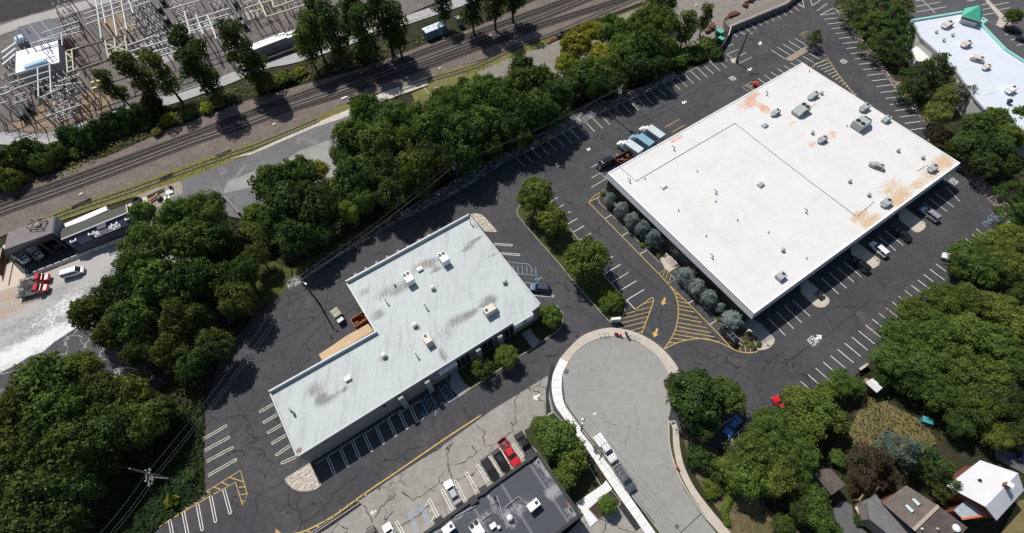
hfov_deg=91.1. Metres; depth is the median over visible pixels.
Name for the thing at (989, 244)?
feathery tree
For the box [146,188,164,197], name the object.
steel beams
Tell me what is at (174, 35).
tall tree
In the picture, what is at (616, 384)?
street
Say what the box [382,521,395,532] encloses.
parked car
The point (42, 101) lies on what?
lightning mast
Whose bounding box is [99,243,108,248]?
concrete barrier
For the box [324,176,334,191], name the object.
broadleaf tree
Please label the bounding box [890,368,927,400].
feathery tree
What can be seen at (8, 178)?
shrub
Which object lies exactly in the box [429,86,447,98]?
broadleaf tree
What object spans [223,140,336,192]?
concrete apron
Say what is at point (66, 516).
broadleaf tree
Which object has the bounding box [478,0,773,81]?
gravel yard
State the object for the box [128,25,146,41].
disconnect switch
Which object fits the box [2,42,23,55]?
bus duct
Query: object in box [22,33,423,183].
weeds
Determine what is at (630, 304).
white markings
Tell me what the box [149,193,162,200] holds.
backhoe attachment
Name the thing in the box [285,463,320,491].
gravel island
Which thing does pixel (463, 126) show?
broadleaf tree
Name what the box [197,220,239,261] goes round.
broadleaf tree
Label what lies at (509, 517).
roof fan
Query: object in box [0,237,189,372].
concrete yard
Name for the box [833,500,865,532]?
driveway
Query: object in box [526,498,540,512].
rooftop unit
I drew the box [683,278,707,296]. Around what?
spruce tree
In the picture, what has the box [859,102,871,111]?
rooftop unit
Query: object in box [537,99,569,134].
broadleaf tree
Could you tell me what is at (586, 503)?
walkway
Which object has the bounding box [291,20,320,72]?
tall tree
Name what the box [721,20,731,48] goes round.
bin enclosure
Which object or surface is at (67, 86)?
disconnect switch
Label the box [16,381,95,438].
broadleaf tree
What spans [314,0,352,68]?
tall tree
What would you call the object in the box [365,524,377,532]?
parked car
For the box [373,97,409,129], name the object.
feathery tree
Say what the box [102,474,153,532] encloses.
overhead wires
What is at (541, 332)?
planted bed
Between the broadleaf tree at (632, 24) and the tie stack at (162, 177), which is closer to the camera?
the tie stack at (162, 177)
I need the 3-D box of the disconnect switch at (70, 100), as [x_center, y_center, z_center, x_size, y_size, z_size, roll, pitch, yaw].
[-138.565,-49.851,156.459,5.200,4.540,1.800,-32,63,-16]
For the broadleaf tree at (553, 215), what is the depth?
121.40 m
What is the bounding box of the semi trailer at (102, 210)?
[64,206,110,226]
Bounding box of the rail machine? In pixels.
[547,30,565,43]
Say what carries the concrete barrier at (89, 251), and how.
on the concrete yard at (35, 324)
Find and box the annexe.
[907,46,928,70]
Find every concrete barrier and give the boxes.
[33,269,43,273]
[41,265,51,270]
[49,262,59,267]
[58,259,67,264]
[66,256,75,261]
[74,253,83,258]
[82,249,92,254]
[90,246,99,251]
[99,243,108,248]
[107,240,115,245]
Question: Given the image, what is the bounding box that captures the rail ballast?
[0,0,645,236]
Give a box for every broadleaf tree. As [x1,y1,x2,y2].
[0,381,53,439]
[0,422,39,464]
[0,457,91,517]
[0,459,39,510]
[0,496,66,532]
[8,350,84,404]
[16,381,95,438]
[30,413,116,476]
[34,500,97,532]
[66,293,110,335]
[83,399,146,453]
[84,440,128,481]
[87,314,136,351]
[102,294,162,342]
[104,373,162,414]
[127,200,158,225]
[127,257,180,306]
[148,329,194,371]
[154,197,199,229]
[155,295,209,338]
[159,214,215,263]
[160,256,218,304]
[172,347,209,382]
[187,296,217,330]
[192,326,236,363]
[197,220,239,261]
[204,262,240,302]
[214,281,258,318]
[238,220,258,239]
[241,201,261,221]
[247,160,298,201]
[250,227,273,246]
[253,204,287,239]
[260,179,315,221]
[273,217,316,259]
[283,154,322,184]
[288,179,341,224]
[308,218,338,247]
[316,158,332,181]
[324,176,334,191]
[330,116,368,155]
[332,152,376,197]
[336,199,361,225]
[348,92,380,125]
[358,117,407,159]
[371,174,412,216]
[392,124,425,156]
[392,146,434,196]
[404,101,432,128]
[408,170,438,201]
[409,101,454,152]
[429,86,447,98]
[434,109,483,154]
[448,140,485,178]
[454,76,472,103]
[458,74,492,112]
[469,103,502,142]
[481,76,505,105]
[503,66,536,93]
[506,52,534,73]
[509,123,535,153]
[514,174,556,211]
[515,87,556,136]
[526,62,560,91]
[529,415,552,431]
[534,202,569,238]
[534,415,582,461]
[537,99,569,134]
[541,76,574,111]
[541,303,564,329]
[552,437,589,474]
[552,463,580,491]
[553,52,577,74]
[559,26,591,58]
[561,62,591,95]
[561,235,612,283]
[570,53,600,73]
[579,20,601,41]
[584,40,611,57]
[593,52,622,78]
[596,11,626,47]
[597,494,617,516]
[604,71,628,100]
[621,51,653,86]
[623,13,644,36]
[632,23,663,57]
[648,0,678,9]
[648,53,670,84]
[651,4,681,35]
[666,366,725,428]
[683,417,718,443]
[701,375,746,415]
[751,406,773,426]
[768,510,795,532]
[772,405,798,428]
[776,476,809,502]
[778,383,820,419]
[782,424,810,448]
[786,497,812,525]
[787,408,827,445]
[800,481,831,509]
[804,390,842,427]
[805,503,836,532]
[823,409,851,438]
[824,521,843,532]
[944,127,992,160]
[955,112,998,132]
[964,151,1004,178]
[983,107,1016,132]
[983,131,1018,156]
[994,122,1023,148]
[995,153,1022,176]
[1002,8,1023,25]
[1009,105,1023,118]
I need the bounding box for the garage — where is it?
[812,468,844,494]
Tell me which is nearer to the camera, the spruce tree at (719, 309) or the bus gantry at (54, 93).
the spruce tree at (719, 309)
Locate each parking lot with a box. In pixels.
[155,0,1018,532]
[311,376,553,532]
[568,503,644,532]
[903,0,1023,58]
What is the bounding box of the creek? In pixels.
[237,80,644,254]
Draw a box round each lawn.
[678,428,767,532]
[727,506,799,532]
[846,396,936,458]
[1001,500,1023,532]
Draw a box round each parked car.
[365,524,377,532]
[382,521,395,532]
[443,479,461,505]
[480,456,499,481]
[491,448,510,473]
[530,283,550,293]
[613,464,636,493]
[718,326,739,345]
[723,414,742,436]
[771,395,784,407]
[849,256,871,273]
[868,241,889,257]
[891,226,912,241]
[918,206,941,222]
[941,252,955,261]
[1003,26,1021,33]
[1015,36,1023,41]
[1017,452,1023,462]
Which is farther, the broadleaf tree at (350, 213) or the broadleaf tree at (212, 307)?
the broadleaf tree at (350, 213)
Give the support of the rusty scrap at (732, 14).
on the gravel yard at (548, 54)
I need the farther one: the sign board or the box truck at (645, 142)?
the box truck at (645, 142)
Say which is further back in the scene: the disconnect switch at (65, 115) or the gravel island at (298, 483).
the disconnect switch at (65, 115)
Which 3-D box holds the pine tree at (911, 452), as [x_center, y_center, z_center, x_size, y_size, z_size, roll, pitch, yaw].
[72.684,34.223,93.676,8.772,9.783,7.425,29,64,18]
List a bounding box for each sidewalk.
[552,358,654,532]
[561,328,678,374]
[669,421,730,532]
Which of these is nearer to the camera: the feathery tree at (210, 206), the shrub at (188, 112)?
the feathery tree at (210, 206)
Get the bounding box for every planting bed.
[598,193,663,262]
[680,278,756,349]
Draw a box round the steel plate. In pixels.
[165,189,172,194]
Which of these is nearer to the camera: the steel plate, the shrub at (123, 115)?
the steel plate
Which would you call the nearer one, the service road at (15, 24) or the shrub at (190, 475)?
the shrub at (190, 475)
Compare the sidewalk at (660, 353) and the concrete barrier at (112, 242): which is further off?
the concrete barrier at (112, 242)
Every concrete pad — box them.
[0,263,24,290]
[128,197,147,218]
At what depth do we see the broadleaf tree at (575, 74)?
146.94 m
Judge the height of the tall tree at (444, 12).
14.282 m
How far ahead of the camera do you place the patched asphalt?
106.64 m
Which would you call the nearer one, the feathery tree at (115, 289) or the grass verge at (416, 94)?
the feathery tree at (115, 289)
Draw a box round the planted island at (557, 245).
[516,197,626,325]
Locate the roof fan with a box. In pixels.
[507,514,512,520]
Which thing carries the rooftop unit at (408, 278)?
on the office building at (331, 408)
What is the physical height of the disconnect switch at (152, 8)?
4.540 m
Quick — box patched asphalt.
[546,364,554,413]
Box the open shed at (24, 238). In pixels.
[4,216,71,267]
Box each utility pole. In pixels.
[129,468,168,479]
[299,277,319,303]
[453,161,459,187]
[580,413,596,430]
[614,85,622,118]
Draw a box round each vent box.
[343,375,351,381]
[416,266,422,272]
[489,522,496,529]
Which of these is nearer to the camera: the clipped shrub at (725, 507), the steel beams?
the clipped shrub at (725, 507)
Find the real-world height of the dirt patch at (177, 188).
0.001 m
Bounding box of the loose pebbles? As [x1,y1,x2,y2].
[286,215,492,490]
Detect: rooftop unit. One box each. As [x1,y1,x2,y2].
[401,271,415,286]
[421,333,433,346]
[437,251,450,266]
[441,521,455,532]
[469,520,485,532]
[482,303,497,316]
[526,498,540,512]
[770,108,781,115]
[774,270,787,281]
[791,102,811,117]
[807,90,819,99]
[817,135,828,143]
[850,115,871,131]
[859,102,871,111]
[868,161,884,169]
[880,197,893,207]
[881,114,891,123]
[926,163,939,172]
[940,19,954,28]
[960,39,972,47]
[969,54,984,62]
[982,63,991,69]
[1004,84,1017,93]
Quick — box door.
[670,246,677,257]
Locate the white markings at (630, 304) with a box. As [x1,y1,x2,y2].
[168,0,1021,532]
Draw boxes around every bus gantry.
[0,86,26,122]
[9,63,78,114]
[14,73,98,120]
[30,21,98,67]
[47,100,93,126]
[65,35,148,95]
[65,47,78,72]
[84,0,168,52]
[104,35,127,57]
[118,11,206,69]
[170,0,242,58]
[244,0,304,36]
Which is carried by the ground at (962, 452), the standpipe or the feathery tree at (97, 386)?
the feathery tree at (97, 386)
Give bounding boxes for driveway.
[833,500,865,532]
[994,449,1023,473]
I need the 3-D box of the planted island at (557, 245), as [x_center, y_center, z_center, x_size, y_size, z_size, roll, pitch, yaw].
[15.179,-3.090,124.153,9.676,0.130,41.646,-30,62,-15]
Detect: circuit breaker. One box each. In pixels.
[12,109,30,122]
[17,98,36,114]
[152,1,164,14]
[155,20,169,34]
[159,0,167,6]
[160,11,172,25]
[230,0,239,9]
[232,9,242,20]
[237,15,249,30]
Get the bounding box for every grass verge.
[42,103,349,219]
[412,73,480,103]
[428,36,563,85]
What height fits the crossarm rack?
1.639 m
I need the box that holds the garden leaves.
[687,2,1023,530]
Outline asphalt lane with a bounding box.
[159,100,390,217]
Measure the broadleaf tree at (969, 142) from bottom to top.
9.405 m
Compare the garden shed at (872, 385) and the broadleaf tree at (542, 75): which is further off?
the broadleaf tree at (542, 75)
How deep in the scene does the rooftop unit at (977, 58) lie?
146.63 m
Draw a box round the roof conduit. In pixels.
[620,123,855,215]
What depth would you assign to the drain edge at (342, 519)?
95.13 m
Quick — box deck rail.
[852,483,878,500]
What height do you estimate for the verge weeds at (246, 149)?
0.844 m
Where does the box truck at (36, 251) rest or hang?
on the asphalt pad at (34, 264)
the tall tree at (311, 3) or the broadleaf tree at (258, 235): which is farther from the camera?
the tall tree at (311, 3)
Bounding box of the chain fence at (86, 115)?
[0,63,238,135]
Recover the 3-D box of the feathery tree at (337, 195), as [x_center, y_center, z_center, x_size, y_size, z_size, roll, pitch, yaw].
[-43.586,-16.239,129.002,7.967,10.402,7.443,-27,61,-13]
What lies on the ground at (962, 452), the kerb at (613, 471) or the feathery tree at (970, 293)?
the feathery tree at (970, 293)
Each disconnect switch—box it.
[0,71,16,89]
[0,83,24,99]
[7,94,33,111]
[27,81,52,98]
[40,76,64,92]
[42,83,65,102]
[44,92,61,108]
[49,107,75,125]
[51,71,74,84]
[52,0,74,16]
[52,77,75,91]
[52,83,76,100]
[53,91,78,105]
[54,96,79,110]
[55,6,78,23]
[55,103,81,116]
[56,110,82,125]
[59,15,80,29]
[59,72,83,88]
[61,82,80,97]
[62,21,84,33]
[62,89,88,102]
[64,98,90,111]
[65,28,87,46]
[121,14,142,30]
[126,2,144,15]
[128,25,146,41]
[130,9,148,26]
[130,36,152,51]
[134,16,152,33]
[138,24,156,33]
[139,5,157,16]
[143,11,160,25]
[145,35,165,51]
[146,20,162,33]
[150,26,167,44]
[158,31,170,46]
[170,0,189,15]
[172,6,191,17]
[182,3,201,15]
[209,0,227,10]
[212,4,229,16]
[241,2,258,18]
[252,6,269,23]
[284,0,301,13]
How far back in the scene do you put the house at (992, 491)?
89.17 m
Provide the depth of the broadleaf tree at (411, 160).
124.19 m
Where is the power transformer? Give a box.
[12,27,31,49]
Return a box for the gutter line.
[637,492,670,532]
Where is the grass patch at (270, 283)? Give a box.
[249,262,290,311]
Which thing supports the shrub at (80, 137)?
on the ground at (962, 452)
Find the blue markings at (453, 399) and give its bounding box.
[409,19,998,532]
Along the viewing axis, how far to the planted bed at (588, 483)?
97.40 m
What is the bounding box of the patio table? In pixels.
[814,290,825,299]
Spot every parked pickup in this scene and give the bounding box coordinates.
[46,239,67,251]
[497,437,520,467]
[513,429,535,454]
[593,432,617,463]
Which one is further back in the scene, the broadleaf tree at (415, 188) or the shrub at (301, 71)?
the shrub at (301, 71)
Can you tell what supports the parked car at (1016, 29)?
on the next parking lot at (1000, 35)
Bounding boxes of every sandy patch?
[10,91,113,130]
[101,10,135,39]
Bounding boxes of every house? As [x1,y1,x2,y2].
[15,40,73,90]
[17,18,77,51]
[880,485,967,532]
[934,460,1023,520]
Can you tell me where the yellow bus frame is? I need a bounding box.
[91,76,136,101]
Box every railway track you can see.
[0,0,574,207]
[0,0,592,216]
[43,118,318,219]
[290,0,629,112]
[400,0,635,90]
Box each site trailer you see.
[250,32,286,57]
[278,30,298,49]
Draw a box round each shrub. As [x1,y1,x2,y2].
[0,142,34,171]
[0,148,25,171]
[0,166,26,193]
[12,136,46,162]
[21,170,34,182]
[27,152,56,173]
[44,141,70,161]
[51,125,79,147]
[51,159,62,169]
[67,126,100,148]
[68,146,87,158]
[83,117,110,140]
[97,110,123,131]
[115,107,138,129]
[121,124,133,132]
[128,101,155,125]
[139,91,165,114]
[139,120,152,129]
[150,127,162,135]
[159,111,176,126]
[163,494,179,508]
[171,109,187,124]
[180,107,196,119]
[184,469,195,481]
[199,101,214,114]
[211,97,225,109]
[252,82,267,92]
[266,75,281,90]
[275,71,292,85]
[288,71,300,81]
[293,66,306,76]
[353,51,365,59]
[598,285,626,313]
[670,54,686,67]
[673,45,693,62]
[684,442,712,469]
[689,45,707,62]
[698,38,716,50]
[698,452,719,475]
[703,478,724,499]
[709,47,724,59]
[709,469,727,485]
[719,507,728,514]
[722,504,729,510]
[723,516,730,523]
[723,520,731,527]
[726,496,732,503]
[828,448,847,468]
[852,513,865,526]
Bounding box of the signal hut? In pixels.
[422,21,446,40]
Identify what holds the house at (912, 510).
on the ground at (962, 452)
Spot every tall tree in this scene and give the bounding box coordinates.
[89,68,130,106]
[106,49,159,98]
[134,46,184,102]
[167,21,214,90]
[172,39,224,107]
[212,17,268,77]
[236,40,274,96]
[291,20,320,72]
[295,7,329,62]
[302,0,338,41]
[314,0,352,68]
[335,0,364,50]
[346,0,382,67]
[360,0,394,54]
[376,0,408,59]
[429,0,452,28]
[456,0,483,33]
[481,0,507,30]
[505,0,525,22]
[676,9,698,47]
[695,1,714,35]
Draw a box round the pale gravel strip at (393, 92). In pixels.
[232,74,434,157]
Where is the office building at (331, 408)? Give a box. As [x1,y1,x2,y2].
[268,214,540,462]
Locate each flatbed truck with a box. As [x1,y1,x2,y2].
[15,282,48,299]
[17,272,50,288]
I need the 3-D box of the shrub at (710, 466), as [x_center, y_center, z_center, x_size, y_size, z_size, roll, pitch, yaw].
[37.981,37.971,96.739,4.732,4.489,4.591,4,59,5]
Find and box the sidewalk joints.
[557,330,715,532]
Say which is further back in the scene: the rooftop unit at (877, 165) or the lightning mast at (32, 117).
the lightning mast at (32, 117)
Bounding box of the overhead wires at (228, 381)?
[150,278,301,475]
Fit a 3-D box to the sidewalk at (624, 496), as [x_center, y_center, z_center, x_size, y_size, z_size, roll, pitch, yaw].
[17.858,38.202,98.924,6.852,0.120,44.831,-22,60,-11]
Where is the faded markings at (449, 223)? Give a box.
[203,3,911,514]
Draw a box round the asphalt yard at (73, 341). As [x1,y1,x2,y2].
[0,297,236,460]
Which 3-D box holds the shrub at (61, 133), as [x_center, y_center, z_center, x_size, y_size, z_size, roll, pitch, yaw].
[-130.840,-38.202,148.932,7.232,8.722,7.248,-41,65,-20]
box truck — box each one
[2,245,31,264]
[26,245,45,260]
[616,139,643,157]
[629,133,654,151]
[638,124,665,144]
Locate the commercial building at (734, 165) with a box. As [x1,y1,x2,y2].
[604,63,959,323]
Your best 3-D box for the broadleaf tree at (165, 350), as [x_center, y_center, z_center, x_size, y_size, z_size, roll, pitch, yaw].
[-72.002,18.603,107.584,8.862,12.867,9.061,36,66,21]
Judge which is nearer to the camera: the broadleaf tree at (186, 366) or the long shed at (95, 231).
the broadleaf tree at (186, 366)
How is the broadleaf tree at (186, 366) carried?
on the ground at (962, 452)
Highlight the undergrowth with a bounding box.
[84,39,717,499]
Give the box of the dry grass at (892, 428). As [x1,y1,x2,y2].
[847,396,936,458]
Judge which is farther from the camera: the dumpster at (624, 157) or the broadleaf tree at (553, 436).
the dumpster at (624, 157)
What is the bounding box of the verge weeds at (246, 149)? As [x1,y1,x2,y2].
[55,38,549,214]
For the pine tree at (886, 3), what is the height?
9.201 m
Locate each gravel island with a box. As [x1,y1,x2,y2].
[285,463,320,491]
[470,213,496,232]
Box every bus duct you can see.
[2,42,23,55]
[2,48,18,67]
[2,54,15,72]
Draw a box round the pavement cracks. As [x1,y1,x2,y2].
[227,52,875,528]
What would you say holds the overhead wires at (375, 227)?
attached to the utility pole at (310, 292)
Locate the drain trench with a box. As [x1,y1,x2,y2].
[312,501,361,532]
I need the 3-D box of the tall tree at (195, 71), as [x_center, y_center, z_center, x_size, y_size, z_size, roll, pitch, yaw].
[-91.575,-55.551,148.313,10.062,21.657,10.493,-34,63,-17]
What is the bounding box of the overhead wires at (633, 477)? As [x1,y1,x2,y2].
[582,416,688,532]
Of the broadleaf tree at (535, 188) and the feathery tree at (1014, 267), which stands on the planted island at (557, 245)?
the broadleaf tree at (535, 188)
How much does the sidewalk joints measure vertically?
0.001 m
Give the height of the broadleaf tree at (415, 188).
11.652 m
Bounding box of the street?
[563,337,715,532]
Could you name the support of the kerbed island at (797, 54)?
on the parking lot at (889, 280)
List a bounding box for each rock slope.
[287,72,675,290]
[834,8,940,140]
[959,160,1018,222]
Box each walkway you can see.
[450,370,469,395]
[522,328,539,347]
[576,481,611,526]
[660,253,678,271]
[746,320,773,343]
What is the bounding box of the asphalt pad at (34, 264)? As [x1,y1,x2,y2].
[10,237,79,274]
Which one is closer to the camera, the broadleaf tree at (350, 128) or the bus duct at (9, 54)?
the broadleaf tree at (350, 128)
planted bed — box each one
[445,306,563,396]
[523,412,600,512]
[589,490,620,519]
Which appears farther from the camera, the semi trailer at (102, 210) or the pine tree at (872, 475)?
the semi trailer at (102, 210)
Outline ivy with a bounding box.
[91,400,205,532]
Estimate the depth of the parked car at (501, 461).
98.44 m
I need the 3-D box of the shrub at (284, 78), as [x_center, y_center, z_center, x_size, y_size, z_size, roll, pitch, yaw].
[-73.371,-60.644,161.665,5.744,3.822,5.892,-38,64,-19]
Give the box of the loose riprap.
[287,72,677,288]
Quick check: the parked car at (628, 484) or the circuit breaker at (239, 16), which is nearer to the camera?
the parked car at (628, 484)
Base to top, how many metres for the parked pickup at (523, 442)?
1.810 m
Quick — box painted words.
[807,335,818,345]
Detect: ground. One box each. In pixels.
[0,0,73,22]
[0,0,1023,532]
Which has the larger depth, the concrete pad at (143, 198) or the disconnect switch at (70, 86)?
the disconnect switch at (70, 86)
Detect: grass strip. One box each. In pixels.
[565,402,627,492]
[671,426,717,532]
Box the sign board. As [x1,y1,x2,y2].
[610,317,620,321]
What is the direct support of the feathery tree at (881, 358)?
on the ground at (962, 452)
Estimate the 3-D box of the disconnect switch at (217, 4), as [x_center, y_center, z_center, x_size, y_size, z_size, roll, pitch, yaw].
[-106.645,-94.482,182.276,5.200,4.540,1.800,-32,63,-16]
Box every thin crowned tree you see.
[470,356,495,380]
[924,126,949,145]
[941,139,960,156]
[945,76,957,87]
[951,82,980,106]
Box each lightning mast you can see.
[2,74,27,97]
[8,104,33,127]
[18,79,37,97]
[20,106,45,129]
[30,103,55,125]
[37,96,60,117]
[48,105,71,126]
[62,3,81,27]
[62,96,86,118]
[66,31,86,54]
[68,90,90,113]
[71,82,93,105]
[76,56,97,79]
[78,85,99,108]
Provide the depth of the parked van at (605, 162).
137.44 m
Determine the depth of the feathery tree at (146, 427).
97.51 m
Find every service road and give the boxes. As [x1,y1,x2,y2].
[0,0,116,34]
[0,0,467,144]
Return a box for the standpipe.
[752,81,759,87]
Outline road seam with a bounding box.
[680,512,702,532]
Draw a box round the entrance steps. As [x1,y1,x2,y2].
[666,256,677,266]
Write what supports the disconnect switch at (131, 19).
on the substation gravel
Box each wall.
[213,187,240,215]
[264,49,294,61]
[723,0,795,32]
[857,362,869,370]
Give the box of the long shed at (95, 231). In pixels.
[60,204,141,252]
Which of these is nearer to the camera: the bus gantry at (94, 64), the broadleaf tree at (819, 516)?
the broadleaf tree at (819, 516)
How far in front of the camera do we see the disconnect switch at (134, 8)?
181.68 m
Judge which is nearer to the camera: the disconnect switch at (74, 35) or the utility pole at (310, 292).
the utility pole at (310, 292)
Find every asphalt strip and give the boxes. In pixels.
[619,502,639,530]
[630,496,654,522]
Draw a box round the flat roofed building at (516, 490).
[423,451,581,532]
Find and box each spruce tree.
[603,192,615,206]
[612,202,628,217]
[623,211,640,228]
[633,220,650,238]
[644,227,663,248]
[674,267,696,284]
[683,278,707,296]
[699,289,717,308]
[713,303,724,312]
[720,309,744,330]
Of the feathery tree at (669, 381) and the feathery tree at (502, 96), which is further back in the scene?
the feathery tree at (502, 96)
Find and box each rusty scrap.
[704,22,715,32]
[723,11,740,22]
[742,0,752,6]
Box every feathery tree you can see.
[0,416,81,476]
[40,462,110,506]
[50,349,110,383]
[68,369,133,428]
[89,270,135,305]
[109,253,145,283]
[113,397,170,450]
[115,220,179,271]
[116,332,158,368]
[129,289,163,314]
[143,393,176,430]
[184,188,228,227]
[219,255,263,287]
[241,240,271,267]
[328,144,361,165]
[328,185,352,216]
[347,180,376,214]
[361,148,406,191]
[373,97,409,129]
[394,100,411,124]
[419,139,453,179]
[424,95,453,107]
[432,82,473,113]
[470,71,493,82]
[478,131,507,162]
[483,78,519,112]
[493,343,519,370]
[495,108,527,148]
[583,67,609,100]
[606,33,638,61]
[630,1,667,29]
[654,33,679,60]
[663,369,686,400]
[713,452,749,485]
[722,431,773,477]
[724,457,770,503]
[741,415,793,459]
[756,460,797,498]
[757,436,803,475]
[785,438,823,474]
[790,466,812,482]
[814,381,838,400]
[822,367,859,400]
[850,375,867,399]
[866,337,916,377]
[867,367,895,390]
[873,316,924,354]
[887,294,939,323]
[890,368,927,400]
[902,337,949,379]
[909,308,963,350]
[915,371,970,414]
[918,101,955,126]
[919,279,962,315]
[926,341,985,386]
[930,85,959,105]
[939,408,978,438]
[940,238,988,268]
[941,310,992,356]
[945,259,970,279]
[945,382,1007,432]
[949,281,992,318]
[955,354,1016,397]
[957,250,1007,289]
[962,319,1021,361]
[968,229,1015,256]
[973,290,1022,325]
[975,420,1015,452]
[980,379,1023,421]
[986,249,1023,285]
[988,223,1023,256]
[990,345,1023,383]
[999,305,1023,345]
[1000,417,1023,451]
[1005,278,1023,303]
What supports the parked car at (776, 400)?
on the parking lot at (889, 280)
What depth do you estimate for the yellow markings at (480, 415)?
111.46 m
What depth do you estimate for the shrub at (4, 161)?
140.31 m
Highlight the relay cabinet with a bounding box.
[455,16,461,26]
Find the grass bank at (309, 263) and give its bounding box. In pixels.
[291,214,399,278]
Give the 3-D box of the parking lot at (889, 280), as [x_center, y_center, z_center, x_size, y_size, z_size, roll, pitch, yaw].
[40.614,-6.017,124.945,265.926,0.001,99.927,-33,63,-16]
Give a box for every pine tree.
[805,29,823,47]
[836,0,871,24]
[845,441,893,487]
[846,9,886,37]
[846,463,877,496]
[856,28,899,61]
[857,0,893,15]
[863,463,899,491]
[873,429,924,472]
[874,4,911,32]
[880,35,913,63]
[888,0,916,17]
[893,22,915,48]
[893,76,929,104]
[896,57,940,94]
[903,441,940,475]
[912,455,956,489]
[915,72,945,101]
[920,51,953,80]
[924,474,963,504]
[937,65,957,84]
[991,200,1023,229]
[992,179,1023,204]
[1004,193,1023,212]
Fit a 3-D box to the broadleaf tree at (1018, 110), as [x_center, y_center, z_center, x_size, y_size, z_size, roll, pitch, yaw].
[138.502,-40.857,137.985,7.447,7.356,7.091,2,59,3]
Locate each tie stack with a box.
[71,198,91,208]
[159,172,172,180]
[215,148,230,156]
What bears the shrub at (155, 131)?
on the ground at (962, 452)
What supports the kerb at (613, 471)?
on the street
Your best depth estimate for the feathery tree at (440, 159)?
128.74 m
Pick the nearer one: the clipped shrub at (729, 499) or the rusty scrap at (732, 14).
the clipped shrub at (729, 499)
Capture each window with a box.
[455,352,471,368]
[476,338,493,353]
[499,325,513,340]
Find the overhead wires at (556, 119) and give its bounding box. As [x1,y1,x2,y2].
[462,87,619,160]
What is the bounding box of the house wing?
[855,494,913,532]
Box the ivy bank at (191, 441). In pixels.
[94,401,205,532]
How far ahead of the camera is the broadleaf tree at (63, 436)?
91.15 m
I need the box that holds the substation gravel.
[0,0,439,133]
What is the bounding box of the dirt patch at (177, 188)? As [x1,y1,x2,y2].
[135,181,182,225]
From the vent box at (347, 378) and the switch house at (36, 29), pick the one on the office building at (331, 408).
the vent box at (347, 378)
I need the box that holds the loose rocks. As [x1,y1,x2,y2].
[835,5,1016,222]
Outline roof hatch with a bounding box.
[757,182,764,187]
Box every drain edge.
[314,503,358,532]
[322,505,362,532]
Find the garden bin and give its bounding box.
[920,416,932,425]
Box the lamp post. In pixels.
[735,33,752,62]
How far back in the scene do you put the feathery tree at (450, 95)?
135.86 m
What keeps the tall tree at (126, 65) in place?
on the ground at (962, 452)
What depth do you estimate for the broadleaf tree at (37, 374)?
98.04 m
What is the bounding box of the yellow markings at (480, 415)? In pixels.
[158,31,854,532]
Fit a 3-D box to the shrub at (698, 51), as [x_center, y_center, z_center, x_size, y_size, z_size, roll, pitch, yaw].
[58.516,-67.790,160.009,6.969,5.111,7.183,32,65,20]
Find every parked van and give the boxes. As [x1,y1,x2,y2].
[59,266,84,278]
[596,155,613,169]
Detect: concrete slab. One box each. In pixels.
[132,39,173,65]
[187,9,259,33]
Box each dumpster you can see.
[330,307,343,318]
[335,316,345,324]
[350,311,368,328]
[614,150,634,166]
[715,28,724,36]
[717,36,725,43]
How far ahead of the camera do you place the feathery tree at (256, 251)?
119.32 m
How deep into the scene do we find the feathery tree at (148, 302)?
109.59 m
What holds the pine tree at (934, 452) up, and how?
on the lawn at (870, 432)
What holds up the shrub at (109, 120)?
on the ground at (962, 452)
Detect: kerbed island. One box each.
[744,319,774,350]
[786,46,808,60]
[800,280,829,307]
[850,242,879,268]
[898,207,925,232]
[985,0,1010,27]
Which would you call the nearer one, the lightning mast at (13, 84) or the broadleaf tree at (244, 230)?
the broadleaf tree at (244, 230)
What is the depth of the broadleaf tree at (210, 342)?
105.28 m
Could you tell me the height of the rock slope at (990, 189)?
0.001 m
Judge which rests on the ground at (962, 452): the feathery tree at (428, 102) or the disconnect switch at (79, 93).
the feathery tree at (428, 102)
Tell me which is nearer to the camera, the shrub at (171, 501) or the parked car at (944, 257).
the shrub at (171, 501)
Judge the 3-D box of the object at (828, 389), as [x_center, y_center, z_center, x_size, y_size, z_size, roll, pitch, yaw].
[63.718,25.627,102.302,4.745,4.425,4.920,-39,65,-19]
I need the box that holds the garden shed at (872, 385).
[866,378,883,393]
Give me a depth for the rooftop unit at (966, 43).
150.04 m
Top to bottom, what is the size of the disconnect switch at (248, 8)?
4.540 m
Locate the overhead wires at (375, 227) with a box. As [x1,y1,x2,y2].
[299,164,455,280]
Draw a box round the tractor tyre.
[131,196,141,204]
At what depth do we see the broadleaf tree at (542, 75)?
139.33 m
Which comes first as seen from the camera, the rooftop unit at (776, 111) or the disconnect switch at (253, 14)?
the rooftop unit at (776, 111)
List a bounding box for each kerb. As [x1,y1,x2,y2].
[565,406,660,532]
[668,421,719,532]
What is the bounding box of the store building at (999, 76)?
[901,5,1023,157]
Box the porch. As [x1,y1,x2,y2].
[945,501,987,519]
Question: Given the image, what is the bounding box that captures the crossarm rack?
[144,468,168,485]
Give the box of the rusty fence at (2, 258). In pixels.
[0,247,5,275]

